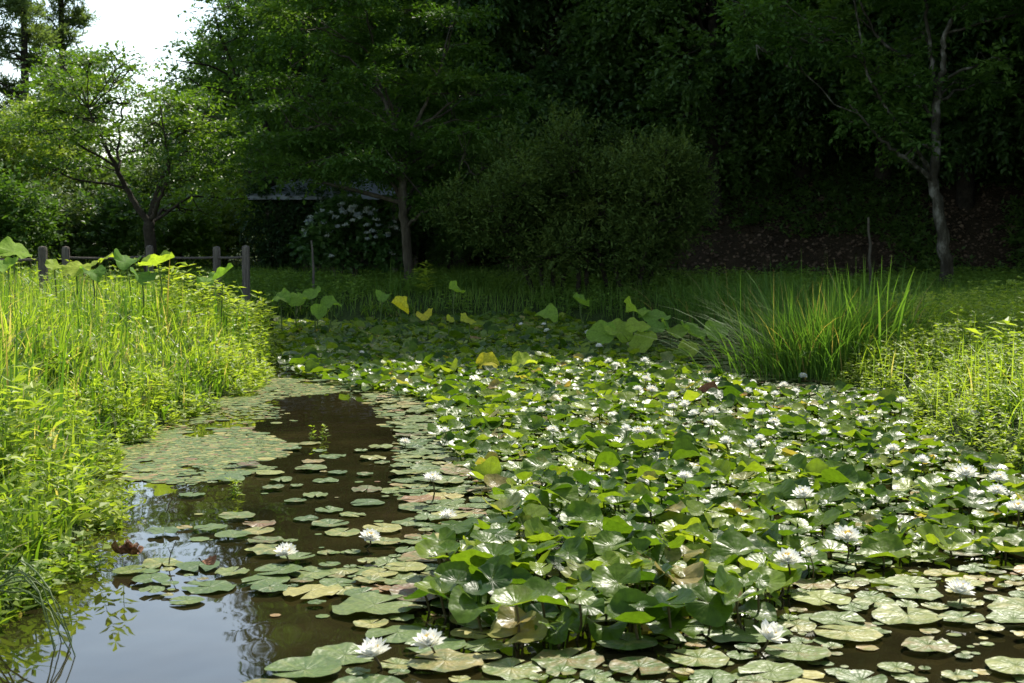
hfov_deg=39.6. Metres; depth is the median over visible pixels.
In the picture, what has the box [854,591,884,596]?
lily pad
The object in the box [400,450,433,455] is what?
lily pad
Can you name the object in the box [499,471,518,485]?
lily leaf
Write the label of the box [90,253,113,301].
lotus leaf
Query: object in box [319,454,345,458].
lily pad
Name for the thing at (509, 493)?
lily leaf
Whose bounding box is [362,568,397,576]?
lily pad
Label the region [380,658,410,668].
lily pad
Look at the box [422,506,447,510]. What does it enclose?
lily pad
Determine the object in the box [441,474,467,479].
lily pad
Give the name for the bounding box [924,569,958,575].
lily pad
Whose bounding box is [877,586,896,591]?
lily pad
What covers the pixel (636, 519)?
lily leaf
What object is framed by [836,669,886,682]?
lily pad
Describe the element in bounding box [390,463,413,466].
lily pad
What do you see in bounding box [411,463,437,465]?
lily pad
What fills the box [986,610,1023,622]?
lily pad
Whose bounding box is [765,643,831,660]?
lily pad
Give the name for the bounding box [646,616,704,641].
lily leaf
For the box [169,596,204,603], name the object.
lily pad
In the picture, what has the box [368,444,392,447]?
lily pad
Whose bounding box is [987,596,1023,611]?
lily pad
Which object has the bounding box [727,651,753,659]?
lily pad
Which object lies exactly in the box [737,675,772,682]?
lily pad
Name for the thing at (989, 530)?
lily leaf
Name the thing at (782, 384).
water lily flower
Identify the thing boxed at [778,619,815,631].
lily pad
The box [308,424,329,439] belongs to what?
water sprout
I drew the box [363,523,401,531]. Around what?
lily pad
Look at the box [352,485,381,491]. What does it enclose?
lily pad
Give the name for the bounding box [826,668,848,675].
lily pad
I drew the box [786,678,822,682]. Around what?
lily pad
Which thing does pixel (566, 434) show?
lily leaf
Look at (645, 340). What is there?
lotus leaf
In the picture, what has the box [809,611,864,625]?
lily pad
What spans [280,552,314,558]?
lily pad
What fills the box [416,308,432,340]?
lotus leaf
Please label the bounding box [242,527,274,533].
lily pad
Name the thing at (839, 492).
lily leaf
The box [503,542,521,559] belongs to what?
lily leaf
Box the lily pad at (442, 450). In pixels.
[416,447,447,453]
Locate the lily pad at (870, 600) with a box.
[852,596,895,606]
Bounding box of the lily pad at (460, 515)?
[431,510,472,518]
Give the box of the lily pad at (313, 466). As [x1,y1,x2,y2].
[295,464,326,469]
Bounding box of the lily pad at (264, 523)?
[243,520,275,526]
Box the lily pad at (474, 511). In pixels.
[461,509,486,513]
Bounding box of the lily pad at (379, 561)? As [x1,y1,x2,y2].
[370,556,405,566]
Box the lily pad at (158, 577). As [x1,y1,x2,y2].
[131,573,170,582]
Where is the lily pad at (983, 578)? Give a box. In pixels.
[963,575,994,581]
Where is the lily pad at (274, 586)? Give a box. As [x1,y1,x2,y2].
[251,581,287,591]
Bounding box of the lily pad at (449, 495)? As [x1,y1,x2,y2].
[427,492,463,499]
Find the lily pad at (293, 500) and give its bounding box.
[284,498,305,501]
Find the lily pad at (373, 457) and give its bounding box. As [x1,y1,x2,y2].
[360,455,385,459]
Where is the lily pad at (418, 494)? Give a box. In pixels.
[410,492,428,495]
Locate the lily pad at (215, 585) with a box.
[181,580,235,593]
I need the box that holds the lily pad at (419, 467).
[410,464,440,471]
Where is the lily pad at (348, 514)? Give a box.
[340,512,365,516]
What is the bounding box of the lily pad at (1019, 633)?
[1014,631,1023,637]
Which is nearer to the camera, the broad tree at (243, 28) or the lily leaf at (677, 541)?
the lily leaf at (677, 541)
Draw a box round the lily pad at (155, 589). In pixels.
[139,586,164,592]
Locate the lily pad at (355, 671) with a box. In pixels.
[346,667,370,674]
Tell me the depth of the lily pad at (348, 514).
6.61 m
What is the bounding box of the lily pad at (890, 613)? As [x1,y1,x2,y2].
[872,604,941,623]
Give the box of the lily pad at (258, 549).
[249,543,295,554]
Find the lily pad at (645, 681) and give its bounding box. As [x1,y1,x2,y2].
[630,680,660,682]
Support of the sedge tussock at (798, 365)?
on the pond water
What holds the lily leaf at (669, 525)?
on the pond water
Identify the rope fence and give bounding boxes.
[0,245,249,305]
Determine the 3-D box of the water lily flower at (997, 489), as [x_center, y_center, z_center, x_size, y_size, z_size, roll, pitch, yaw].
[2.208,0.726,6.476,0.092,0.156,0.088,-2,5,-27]
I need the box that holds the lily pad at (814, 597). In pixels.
[791,590,850,604]
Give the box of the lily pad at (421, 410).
[406,409,426,411]
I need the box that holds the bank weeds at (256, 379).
[0,256,285,626]
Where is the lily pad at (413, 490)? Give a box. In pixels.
[399,489,423,492]
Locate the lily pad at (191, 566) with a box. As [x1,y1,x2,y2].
[175,561,219,571]
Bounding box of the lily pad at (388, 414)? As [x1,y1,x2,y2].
[381,413,404,415]
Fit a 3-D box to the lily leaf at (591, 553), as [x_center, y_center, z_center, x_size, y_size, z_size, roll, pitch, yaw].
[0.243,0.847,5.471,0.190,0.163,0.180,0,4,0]
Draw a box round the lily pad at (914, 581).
[884,576,936,587]
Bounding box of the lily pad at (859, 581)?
[835,576,870,585]
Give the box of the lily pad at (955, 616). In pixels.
[937,611,984,622]
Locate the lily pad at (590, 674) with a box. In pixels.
[580,669,611,679]
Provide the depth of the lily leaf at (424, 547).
5.22 m
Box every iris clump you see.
[0,320,71,453]
[25,274,132,362]
[98,262,188,328]
[190,271,240,332]
[209,307,267,356]
[373,260,414,297]
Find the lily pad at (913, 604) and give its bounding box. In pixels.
[896,599,918,607]
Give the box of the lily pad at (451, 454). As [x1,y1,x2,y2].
[439,452,459,456]
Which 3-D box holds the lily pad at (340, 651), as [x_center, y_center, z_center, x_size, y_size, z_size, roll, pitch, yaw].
[-0.513,0.967,4.398,0.208,0.026,0.197,0,4,0]
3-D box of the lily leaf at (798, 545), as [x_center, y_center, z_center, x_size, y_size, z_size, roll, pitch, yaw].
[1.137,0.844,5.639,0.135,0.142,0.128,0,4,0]
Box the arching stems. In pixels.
[0,560,75,655]
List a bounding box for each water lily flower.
[273,542,297,563]
[354,636,391,670]
[359,528,380,548]
[400,437,409,446]
[412,628,445,652]
[423,471,443,503]
[439,508,456,524]
[440,427,448,440]
[536,406,545,417]
[547,425,558,439]
[612,361,619,373]
[620,424,630,436]
[631,426,643,433]
[633,385,642,396]
[641,357,649,373]
[642,375,650,387]
[643,425,653,432]
[646,385,657,398]
[667,391,678,410]
[669,403,677,416]
[677,470,693,483]
[679,399,690,408]
[688,409,699,424]
[703,419,716,434]
[707,406,718,427]
[718,435,732,453]
[744,439,756,456]
[753,618,787,651]
[755,408,766,419]
[755,434,765,447]
[767,417,779,437]
[772,548,801,591]
[779,381,787,388]
[792,485,815,516]
[798,372,806,381]
[801,546,817,577]
[818,428,830,439]
[833,525,861,564]
[858,415,868,429]
[886,443,899,466]
[896,396,905,416]
[915,454,930,476]
[945,578,975,601]
[952,463,978,481]
[967,407,979,420]
[987,484,1006,507]
[988,471,1008,483]
[1007,498,1023,529]
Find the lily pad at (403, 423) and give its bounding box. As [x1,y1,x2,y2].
[390,421,415,425]
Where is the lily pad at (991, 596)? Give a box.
[984,594,1000,599]
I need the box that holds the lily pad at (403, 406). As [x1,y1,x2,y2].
[391,405,410,407]
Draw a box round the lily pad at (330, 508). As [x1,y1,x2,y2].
[315,506,342,512]
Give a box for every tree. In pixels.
[0,40,260,281]
[0,91,102,258]
[3,72,140,253]
[75,138,174,252]
[108,100,186,209]
[127,136,244,206]
[142,0,455,259]
[155,16,286,260]
[159,0,414,246]
[202,21,395,184]
[269,0,558,217]
[315,0,590,154]
[348,108,466,269]
[370,93,509,271]
[390,0,736,163]
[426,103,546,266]
[491,0,770,162]
[556,0,888,224]
[656,0,956,186]
[700,0,1022,196]
[704,0,1023,286]
[845,0,1023,209]
[871,0,1023,190]
[919,0,1023,135]
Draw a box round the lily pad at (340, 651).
[312,642,372,664]
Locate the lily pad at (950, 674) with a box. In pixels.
[941,669,972,679]
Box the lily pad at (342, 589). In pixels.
[326,584,360,594]
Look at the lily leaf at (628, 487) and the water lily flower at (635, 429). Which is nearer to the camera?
the lily leaf at (628, 487)
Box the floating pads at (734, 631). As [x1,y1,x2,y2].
[160,323,1023,679]
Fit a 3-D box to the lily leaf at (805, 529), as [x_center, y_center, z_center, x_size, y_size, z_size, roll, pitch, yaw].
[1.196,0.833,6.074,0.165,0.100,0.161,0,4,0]
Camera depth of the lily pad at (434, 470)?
7.73 m
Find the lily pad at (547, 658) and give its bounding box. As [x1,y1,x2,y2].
[531,647,604,669]
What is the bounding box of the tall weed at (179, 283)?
[149,262,195,319]
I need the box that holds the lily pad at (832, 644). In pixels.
[822,642,842,648]
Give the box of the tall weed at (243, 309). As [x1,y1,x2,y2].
[226,297,262,341]
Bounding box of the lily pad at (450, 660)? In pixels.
[408,648,483,671]
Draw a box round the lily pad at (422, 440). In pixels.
[409,438,432,442]
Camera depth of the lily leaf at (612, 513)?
6.35 m
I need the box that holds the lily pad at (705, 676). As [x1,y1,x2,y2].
[689,669,735,682]
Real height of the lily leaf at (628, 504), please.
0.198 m
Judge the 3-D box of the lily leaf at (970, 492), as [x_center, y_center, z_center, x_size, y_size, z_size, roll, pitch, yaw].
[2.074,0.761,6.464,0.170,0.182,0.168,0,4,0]
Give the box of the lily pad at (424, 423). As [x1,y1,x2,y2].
[410,422,436,425]
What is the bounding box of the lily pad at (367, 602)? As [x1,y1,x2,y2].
[332,592,418,614]
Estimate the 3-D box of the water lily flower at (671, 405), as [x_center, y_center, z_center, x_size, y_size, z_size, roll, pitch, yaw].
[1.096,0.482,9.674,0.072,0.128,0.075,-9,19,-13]
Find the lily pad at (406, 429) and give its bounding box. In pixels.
[393,429,418,432]
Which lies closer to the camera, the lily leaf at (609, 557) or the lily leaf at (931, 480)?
the lily leaf at (609, 557)
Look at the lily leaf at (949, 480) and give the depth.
7.39 m
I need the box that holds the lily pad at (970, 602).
[957,598,983,604]
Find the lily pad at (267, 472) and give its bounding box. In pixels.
[256,470,283,474]
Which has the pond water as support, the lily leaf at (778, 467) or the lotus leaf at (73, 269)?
the lily leaf at (778, 467)
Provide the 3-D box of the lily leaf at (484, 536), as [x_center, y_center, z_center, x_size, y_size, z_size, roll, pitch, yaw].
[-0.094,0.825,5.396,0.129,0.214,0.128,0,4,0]
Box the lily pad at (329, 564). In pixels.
[319,562,340,565]
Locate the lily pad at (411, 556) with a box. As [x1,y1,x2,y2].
[396,551,442,561]
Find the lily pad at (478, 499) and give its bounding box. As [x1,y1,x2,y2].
[469,497,494,501]
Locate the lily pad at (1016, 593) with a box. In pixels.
[1009,590,1023,596]
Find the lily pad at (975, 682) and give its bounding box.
[959,681,988,682]
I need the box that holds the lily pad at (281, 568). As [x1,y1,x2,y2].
[254,563,302,574]
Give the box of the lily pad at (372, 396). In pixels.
[364,395,385,397]
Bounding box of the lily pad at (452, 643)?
[405,637,466,652]
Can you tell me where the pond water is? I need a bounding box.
[0,320,1023,682]
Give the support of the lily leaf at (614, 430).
in the pond water
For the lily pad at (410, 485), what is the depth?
7.37 m
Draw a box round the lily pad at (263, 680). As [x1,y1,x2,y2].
[243,678,295,682]
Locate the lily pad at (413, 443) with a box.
[400,442,426,446]
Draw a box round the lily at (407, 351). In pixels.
[273,309,1023,649]
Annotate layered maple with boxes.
[215,0,546,286]
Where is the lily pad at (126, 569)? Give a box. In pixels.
[112,565,145,573]
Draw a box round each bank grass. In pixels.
[0,260,421,596]
[782,279,1023,453]
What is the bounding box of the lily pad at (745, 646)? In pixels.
[734,643,760,650]
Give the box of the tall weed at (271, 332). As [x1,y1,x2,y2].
[236,297,279,341]
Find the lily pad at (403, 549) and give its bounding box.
[395,546,414,551]
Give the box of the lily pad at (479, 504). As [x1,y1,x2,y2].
[466,502,493,507]
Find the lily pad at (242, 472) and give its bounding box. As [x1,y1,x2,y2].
[224,470,251,474]
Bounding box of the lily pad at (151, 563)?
[142,557,182,568]
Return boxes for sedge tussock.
[579,280,793,328]
[598,262,922,328]
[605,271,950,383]
[609,281,957,385]
[761,283,992,336]
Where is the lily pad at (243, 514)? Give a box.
[219,511,254,518]
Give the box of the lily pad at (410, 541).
[398,536,423,543]
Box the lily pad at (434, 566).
[419,563,437,570]
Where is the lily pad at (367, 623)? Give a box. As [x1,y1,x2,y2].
[353,619,388,627]
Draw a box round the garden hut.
[246,171,410,273]
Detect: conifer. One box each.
[0,0,87,258]
[13,0,123,185]
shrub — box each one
[0,161,74,272]
[15,173,108,271]
[55,182,174,275]
[120,181,232,273]
[179,166,272,268]
[409,92,732,301]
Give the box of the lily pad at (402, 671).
[388,669,409,674]
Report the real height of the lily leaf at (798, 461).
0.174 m
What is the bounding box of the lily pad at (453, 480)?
[434,477,463,482]
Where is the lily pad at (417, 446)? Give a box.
[403,444,423,448]
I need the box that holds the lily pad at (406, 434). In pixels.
[396,432,421,435]
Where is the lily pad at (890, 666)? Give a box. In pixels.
[877,662,914,671]
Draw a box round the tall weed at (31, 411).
[0,362,67,479]
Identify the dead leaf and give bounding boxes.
[198,555,215,564]
[697,381,718,392]
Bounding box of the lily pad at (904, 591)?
[891,585,943,599]
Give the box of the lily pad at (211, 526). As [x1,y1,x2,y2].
[194,523,226,529]
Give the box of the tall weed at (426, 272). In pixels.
[414,260,434,289]
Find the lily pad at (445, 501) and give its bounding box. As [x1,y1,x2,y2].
[436,499,464,504]
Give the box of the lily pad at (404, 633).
[365,625,427,642]
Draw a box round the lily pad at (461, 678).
[449,675,469,681]
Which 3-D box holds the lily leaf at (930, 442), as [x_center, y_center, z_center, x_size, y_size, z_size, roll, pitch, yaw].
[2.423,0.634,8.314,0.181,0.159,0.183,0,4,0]
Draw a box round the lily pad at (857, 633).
[813,624,882,640]
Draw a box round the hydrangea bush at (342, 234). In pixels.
[286,191,403,280]
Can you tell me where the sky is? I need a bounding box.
[0,0,253,204]
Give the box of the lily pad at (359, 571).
[352,566,385,574]
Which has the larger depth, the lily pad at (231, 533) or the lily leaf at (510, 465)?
the lily leaf at (510, 465)
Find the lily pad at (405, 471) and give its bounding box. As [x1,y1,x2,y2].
[390,469,423,473]
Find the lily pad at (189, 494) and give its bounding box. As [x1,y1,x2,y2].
[179,492,205,495]
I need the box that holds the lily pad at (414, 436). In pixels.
[410,435,432,438]
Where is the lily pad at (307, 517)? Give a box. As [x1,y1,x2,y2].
[293,515,317,520]
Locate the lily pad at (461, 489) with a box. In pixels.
[435,487,471,492]
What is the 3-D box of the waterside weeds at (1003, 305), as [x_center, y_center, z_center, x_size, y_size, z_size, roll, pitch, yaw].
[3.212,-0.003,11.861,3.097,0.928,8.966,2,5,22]
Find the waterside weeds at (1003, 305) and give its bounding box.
[815,276,1023,469]
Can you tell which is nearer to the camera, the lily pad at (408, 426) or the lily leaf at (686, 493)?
the lily leaf at (686, 493)
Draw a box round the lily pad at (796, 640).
[790,637,812,643]
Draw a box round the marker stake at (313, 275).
[310,240,314,288]
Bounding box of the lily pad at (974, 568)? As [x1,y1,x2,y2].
[957,565,988,572]
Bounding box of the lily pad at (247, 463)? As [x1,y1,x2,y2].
[237,461,259,464]
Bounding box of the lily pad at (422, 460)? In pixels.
[410,459,433,463]
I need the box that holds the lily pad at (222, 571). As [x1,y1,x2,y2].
[215,567,249,575]
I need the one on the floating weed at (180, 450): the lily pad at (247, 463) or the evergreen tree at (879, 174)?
the lily pad at (247, 463)
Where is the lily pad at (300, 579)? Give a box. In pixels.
[290,577,312,581]
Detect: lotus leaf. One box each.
[0,236,31,298]
[0,256,18,304]
[45,259,60,301]
[61,261,91,308]
[80,264,105,316]
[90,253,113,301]
[113,248,140,299]
[130,267,156,328]
[138,250,174,310]
[196,277,213,318]
[208,263,232,321]
[272,288,291,330]
[288,292,305,333]
[297,286,320,331]
[310,304,326,335]
[320,295,341,336]
[376,289,391,324]
[391,296,408,340]
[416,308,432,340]
[446,314,453,338]
[449,280,464,327]
[460,313,475,342]
[475,352,498,369]
[512,351,537,366]
[535,303,557,332]
[573,293,589,327]
[586,320,615,349]
[604,318,632,348]
[624,296,650,334]
[626,317,650,332]
[628,331,657,354]
[638,307,670,346]
[645,320,669,351]
[661,318,689,350]
[678,340,698,358]
[681,320,705,340]
[704,319,728,350]
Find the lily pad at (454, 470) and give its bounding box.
[440,467,471,474]
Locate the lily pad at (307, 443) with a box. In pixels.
[298,441,320,444]
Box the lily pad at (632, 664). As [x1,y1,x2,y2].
[609,656,668,674]
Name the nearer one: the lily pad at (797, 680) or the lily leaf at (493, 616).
the lily pad at (797, 680)
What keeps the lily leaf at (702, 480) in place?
in the pond water
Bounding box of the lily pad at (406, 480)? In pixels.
[391,478,418,482]
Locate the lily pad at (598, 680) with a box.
[594,677,614,682]
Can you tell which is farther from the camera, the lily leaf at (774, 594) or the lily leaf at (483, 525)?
the lily leaf at (483, 525)
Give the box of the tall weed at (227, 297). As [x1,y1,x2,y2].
[211,283,261,327]
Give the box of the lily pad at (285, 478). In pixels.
[270,476,291,481]
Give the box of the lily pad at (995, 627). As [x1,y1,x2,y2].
[976,623,1004,630]
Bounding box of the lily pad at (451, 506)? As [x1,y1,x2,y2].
[443,504,468,509]
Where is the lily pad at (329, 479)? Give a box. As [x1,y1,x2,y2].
[313,477,338,482]
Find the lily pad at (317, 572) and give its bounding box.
[290,566,336,578]
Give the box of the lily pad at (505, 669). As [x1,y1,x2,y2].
[481,658,542,679]
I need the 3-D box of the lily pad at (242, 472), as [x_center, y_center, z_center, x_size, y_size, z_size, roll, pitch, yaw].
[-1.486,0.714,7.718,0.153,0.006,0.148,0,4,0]
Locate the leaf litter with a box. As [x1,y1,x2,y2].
[469,135,1023,281]
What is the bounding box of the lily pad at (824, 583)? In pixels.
[793,578,834,588]
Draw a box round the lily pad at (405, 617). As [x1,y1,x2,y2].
[389,613,414,620]
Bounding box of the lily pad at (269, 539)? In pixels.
[247,536,283,542]
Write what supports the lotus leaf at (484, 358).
on the pond water
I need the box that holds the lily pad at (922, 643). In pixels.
[901,636,956,652]
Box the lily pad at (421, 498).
[400,494,440,501]
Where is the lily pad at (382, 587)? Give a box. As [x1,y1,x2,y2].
[361,584,391,591]
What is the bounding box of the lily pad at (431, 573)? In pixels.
[419,571,435,577]
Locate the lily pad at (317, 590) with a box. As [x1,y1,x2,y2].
[283,584,339,598]
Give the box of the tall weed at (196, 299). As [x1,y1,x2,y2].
[165,278,213,322]
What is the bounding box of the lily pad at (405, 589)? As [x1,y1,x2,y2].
[389,583,439,600]
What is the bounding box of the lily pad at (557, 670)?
[546,666,576,675]
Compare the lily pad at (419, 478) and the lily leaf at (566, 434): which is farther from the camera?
the lily leaf at (566, 434)
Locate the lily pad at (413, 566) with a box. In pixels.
[384,561,426,570]
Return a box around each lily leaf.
[402,583,437,610]
[414,539,461,563]
[414,576,458,618]
[420,575,437,600]
[421,527,455,561]
[429,517,478,553]
[430,540,459,561]
[430,580,465,616]
[434,561,469,577]
[438,580,481,627]
[440,569,470,585]
[448,585,500,634]
[450,549,497,567]
[456,523,473,549]
[462,572,487,603]
[463,536,475,545]
[468,440,490,453]
[468,456,501,486]
[469,554,510,603]
[470,529,502,543]
[471,563,512,611]
[473,542,513,559]
[475,519,490,530]
[480,611,497,623]
[482,492,520,516]
[483,474,510,487]
[483,527,515,541]
[487,610,496,620]
[488,610,548,646]
[489,508,522,523]
[490,585,540,646]
[497,605,535,643]
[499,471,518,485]
[501,544,514,566]
[502,503,548,538]
[502,539,535,544]
[503,461,534,470]
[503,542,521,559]
[504,488,518,509]
[508,522,521,528]
[511,476,537,484]
[511,550,549,574]
[514,515,532,537]
[515,543,559,576]
[516,488,539,502]
[521,415,543,434]
[523,454,557,470]
[523,486,550,497]
[523,517,561,554]
[523,576,567,618]
[524,520,558,542]
[525,528,562,551]
[526,602,559,617]
[534,616,573,646]
[539,465,568,470]
[540,483,578,511]
[541,536,560,564]
[545,551,573,578]
[546,608,585,633]
[548,432,574,444]
[548,536,587,562]
[549,430,576,441]
[549,511,562,529]
[550,491,589,508]
[553,527,577,549]
[553,570,595,589]
[555,583,565,591]
[557,595,576,613]
[558,585,592,607]
[560,500,602,523]
[562,590,594,640]
[567,602,606,630]
[569,597,604,637]
[573,470,602,484]
[573,522,600,539]
[576,586,602,629]
[578,489,600,502]
[581,495,600,504]
[584,538,596,559]
[584,560,606,591]
[585,531,624,551]
[586,616,627,646]
[592,563,640,596]
[593,530,631,554]
[593,551,619,565]
[595,478,625,495]
[595,592,611,621]
[597,487,625,510]
[602,506,628,517]
[602,515,643,541]
[602,520,635,531]
[603,494,642,515]
[606,424,636,438]
[606,588,667,639]
[608,551,642,585]
[608,594,636,631]
[610,462,637,482]
[620,538,652,556]
[622,507,665,522]
[623,495,658,506]
[623,555,652,589]
[624,484,634,490]
[625,481,659,503]
[627,521,656,530]
[629,493,656,511]
[630,563,674,588]
[631,516,647,522]
[632,455,658,469]
[632,547,661,568]
[633,502,671,523]
[637,462,667,478]
[637,476,660,484]
[642,499,663,545]
[642,569,670,586]
[642,570,673,586]
[642,588,697,641]
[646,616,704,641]
[647,585,684,604]
[651,540,667,564]
[655,511,702,535]
[655,561,703,584]
[656,531,685,550]
[658,517,700,533]
[660,530,703,542]
[660,549,700,565]
[662,604,681,618]
[664,545,703,562]
[666,535,685,543]
[669,438,701,459]
[670,431,695,443]
[670,583,708,592]
[675,532,716,545]
[676,472,715,497]
[676,599,706,617]
[677,487,696,496]
[682,543,710,563]
[683,483,709,500]
[684,542,699,545]
[685,585,732,631]
[697,515,711,529]
[697,561,715,584]
[699,499,718,506]
[699,522,733,543]
[700,459,730,484]
[703,507,731,517]
[705,562,740,573]
[706,436,728,451]
[707,387,723,399]
[707,590,741,611]
[709,554,739,565]
[710,529,763,567]
[714,565,767,629]
[715,565,752,578]
[717,507,763,519]
[718,524,739,531]
[719,515,754,532]
[729,506,762,521]
[730,440,764,458]
[732,599,776,623]
[735,522,778,547]
[738,557,771,569]
[738,589,755,606]
[742,492,774,508]
[742,585,777,598]
[743,566,785,601]
[744,534,779,556]
[745,550,776,567]
[746,573,792,603]
[747,522,768,532]
[747,571,769,621]
[749,517,769,529]
[752,472,783,483]
[754,478,795,501]
[764,522,804,540]
[764,561,806,587]
[766,534,794,549]
[768,563,801,596]
[769,465,798,473]
[770,515,791,522]
[773,499,818,514]
[773,505,805,524]
[778,453,806,472]
[780,524,812,540]
[782,535,815,556]
[804,458,828,475]
[806,509,841,534]
[810,478,819,492]
[810,481,831,490]
[813,539,847,558]
[815,439,840,455]
[817,485,849,507]
[837,425,864,440]
[846,515,867,530]
[854,461,863,471]
[856,533,909,566]
[861,492,890,507]
[863,514,897,532]
[866,459,888,472]
[873,530,912,544]
[875,426,899,438]
[890,458,920,469]
[892,478,925,493]
[896,515,920,532]
[897,526,907,537]
[903,429,930,437]
[913,473,948,488]
[915,523,954,545]
[918,480,958,503]
[920,439,942,449]
[924,512,968,537]
[927,498,970,511]
[931,524,975,560]
[934,472,958,485]
[935,473,960,481]
[951,529,995,552]
[952,486,986,514]
[953,477,980,492]
[953,496,997,526]
[963,452,990,471]
[970,508,1014,522]
[977,525,1018,533]
[981,537,1023,559]
[1004,530,1023,546]
[1018,540,1023,553]
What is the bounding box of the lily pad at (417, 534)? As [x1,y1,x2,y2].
[404,531,435,539]
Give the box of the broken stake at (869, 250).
[867,217,872,291]
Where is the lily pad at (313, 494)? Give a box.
[303,492,327,497]
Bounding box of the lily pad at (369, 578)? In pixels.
[353,575,385,582]
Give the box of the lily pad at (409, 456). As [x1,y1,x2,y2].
[398,454,421,457]
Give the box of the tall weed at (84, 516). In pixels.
[0,448,138,535]
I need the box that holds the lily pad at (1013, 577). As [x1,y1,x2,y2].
[999,575,1022,579]
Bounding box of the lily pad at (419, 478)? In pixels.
[414,476,427,481]
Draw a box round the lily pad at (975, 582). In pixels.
[945,577,984,585]
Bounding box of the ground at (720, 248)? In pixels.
[0,30,1023,614]
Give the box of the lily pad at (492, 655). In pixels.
[474,652,501,658]
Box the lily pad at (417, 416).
[409,415,429,417]
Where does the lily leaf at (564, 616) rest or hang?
on the pond water
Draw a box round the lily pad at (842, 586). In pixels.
[838,584,857,588]
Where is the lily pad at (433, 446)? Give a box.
[424,445,442,447]
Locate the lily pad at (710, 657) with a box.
[665,648,729,666]
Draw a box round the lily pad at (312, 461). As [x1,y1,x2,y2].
[302,459,324,462]
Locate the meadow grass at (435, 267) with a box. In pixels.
[1,260,1023,357]
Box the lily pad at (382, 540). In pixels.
[366,537,400,543]
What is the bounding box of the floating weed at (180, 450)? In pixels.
[100,346,1023,682]
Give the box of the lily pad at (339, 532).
[325,528,359,535]
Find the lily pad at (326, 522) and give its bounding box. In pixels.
[312,519,348,526]
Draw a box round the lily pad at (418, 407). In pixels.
[410,406,426,408]
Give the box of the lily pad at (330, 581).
[319,578,355,585]
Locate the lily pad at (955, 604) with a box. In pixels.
[947,601,975,608]
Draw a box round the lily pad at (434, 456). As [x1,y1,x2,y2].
[422,454,448,458]
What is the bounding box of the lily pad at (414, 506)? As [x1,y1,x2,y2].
[399,502,434,510]
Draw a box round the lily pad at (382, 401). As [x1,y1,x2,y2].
[376,400,396,402]
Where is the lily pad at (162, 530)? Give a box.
[147,526,179,533]
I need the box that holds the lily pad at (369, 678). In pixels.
[333,674,404,682]
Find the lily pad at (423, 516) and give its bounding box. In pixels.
[415,513,441,520]
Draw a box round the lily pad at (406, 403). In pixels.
[397,401,421,404]
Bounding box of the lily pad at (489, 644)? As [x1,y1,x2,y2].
[463,638,504,651]
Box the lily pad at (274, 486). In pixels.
[263,484,283,488]
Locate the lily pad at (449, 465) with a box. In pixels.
[440,463,467,468]
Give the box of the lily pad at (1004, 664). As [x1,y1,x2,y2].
[985,656,1023,673]
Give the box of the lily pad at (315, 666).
[264,655,341,677]
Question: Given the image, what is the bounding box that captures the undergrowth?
[428,29,1023,278]
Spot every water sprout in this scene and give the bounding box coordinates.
[224,476,244,497]
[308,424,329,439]
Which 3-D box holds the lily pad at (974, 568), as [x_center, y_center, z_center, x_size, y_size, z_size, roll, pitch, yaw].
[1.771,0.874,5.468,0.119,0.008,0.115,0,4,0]
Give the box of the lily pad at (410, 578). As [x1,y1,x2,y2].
[381,573,422,583]
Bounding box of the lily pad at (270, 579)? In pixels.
[241,574,289,584]
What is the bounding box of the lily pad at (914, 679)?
[895,674,927,682]
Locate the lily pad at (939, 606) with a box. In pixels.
[921,602,948,609]
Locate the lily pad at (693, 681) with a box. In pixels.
[683,680,702,682]
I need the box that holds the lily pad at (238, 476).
[208,474,244,480]
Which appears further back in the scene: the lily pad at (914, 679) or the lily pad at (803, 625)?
the lily pad at (803, 625)
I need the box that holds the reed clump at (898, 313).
[712,255,991,374]
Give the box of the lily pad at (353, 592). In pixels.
[343,587,378,595]
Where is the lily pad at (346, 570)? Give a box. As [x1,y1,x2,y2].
[330,567,358,573]
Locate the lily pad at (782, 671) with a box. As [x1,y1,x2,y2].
[738,660,803,680]
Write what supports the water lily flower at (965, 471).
in the pond water
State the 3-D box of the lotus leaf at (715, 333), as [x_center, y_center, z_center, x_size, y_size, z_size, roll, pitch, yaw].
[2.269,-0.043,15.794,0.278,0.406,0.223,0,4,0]
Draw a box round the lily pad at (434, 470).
[421,469,443,473]
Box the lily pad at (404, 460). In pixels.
[394,458,415,461]
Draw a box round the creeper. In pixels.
[226,180,373,275]
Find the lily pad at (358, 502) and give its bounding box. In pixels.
[351,499,384,505]
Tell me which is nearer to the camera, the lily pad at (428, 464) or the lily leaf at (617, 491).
the lily leaf at (617, 491)
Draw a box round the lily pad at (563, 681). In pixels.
[549,679,583,682]
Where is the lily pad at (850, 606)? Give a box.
[837,603,868,610]
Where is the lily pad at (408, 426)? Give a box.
[396,424,423,428]
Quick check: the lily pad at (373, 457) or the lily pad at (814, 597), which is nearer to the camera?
the lily pad at (814, 597)
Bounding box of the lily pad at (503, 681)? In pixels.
[459,679,535,682]
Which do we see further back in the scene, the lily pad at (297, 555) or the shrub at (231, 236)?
the shrub at (231, 236)
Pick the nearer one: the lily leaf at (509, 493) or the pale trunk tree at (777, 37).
the lily leaf at (509, 493)
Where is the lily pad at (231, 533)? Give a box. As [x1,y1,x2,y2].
[215,530,251,537]
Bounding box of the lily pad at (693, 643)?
[685,640,705,646]
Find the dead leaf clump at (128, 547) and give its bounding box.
[111,539,143,554]
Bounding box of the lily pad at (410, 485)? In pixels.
[402,484,427,487]
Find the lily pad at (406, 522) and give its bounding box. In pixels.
[391,518,423,525]
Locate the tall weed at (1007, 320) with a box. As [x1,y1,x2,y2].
[966,316,1019,368]
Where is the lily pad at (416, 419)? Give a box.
[402,418,426,421]
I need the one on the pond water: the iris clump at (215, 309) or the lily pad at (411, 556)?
the lily pad at (411, 556)

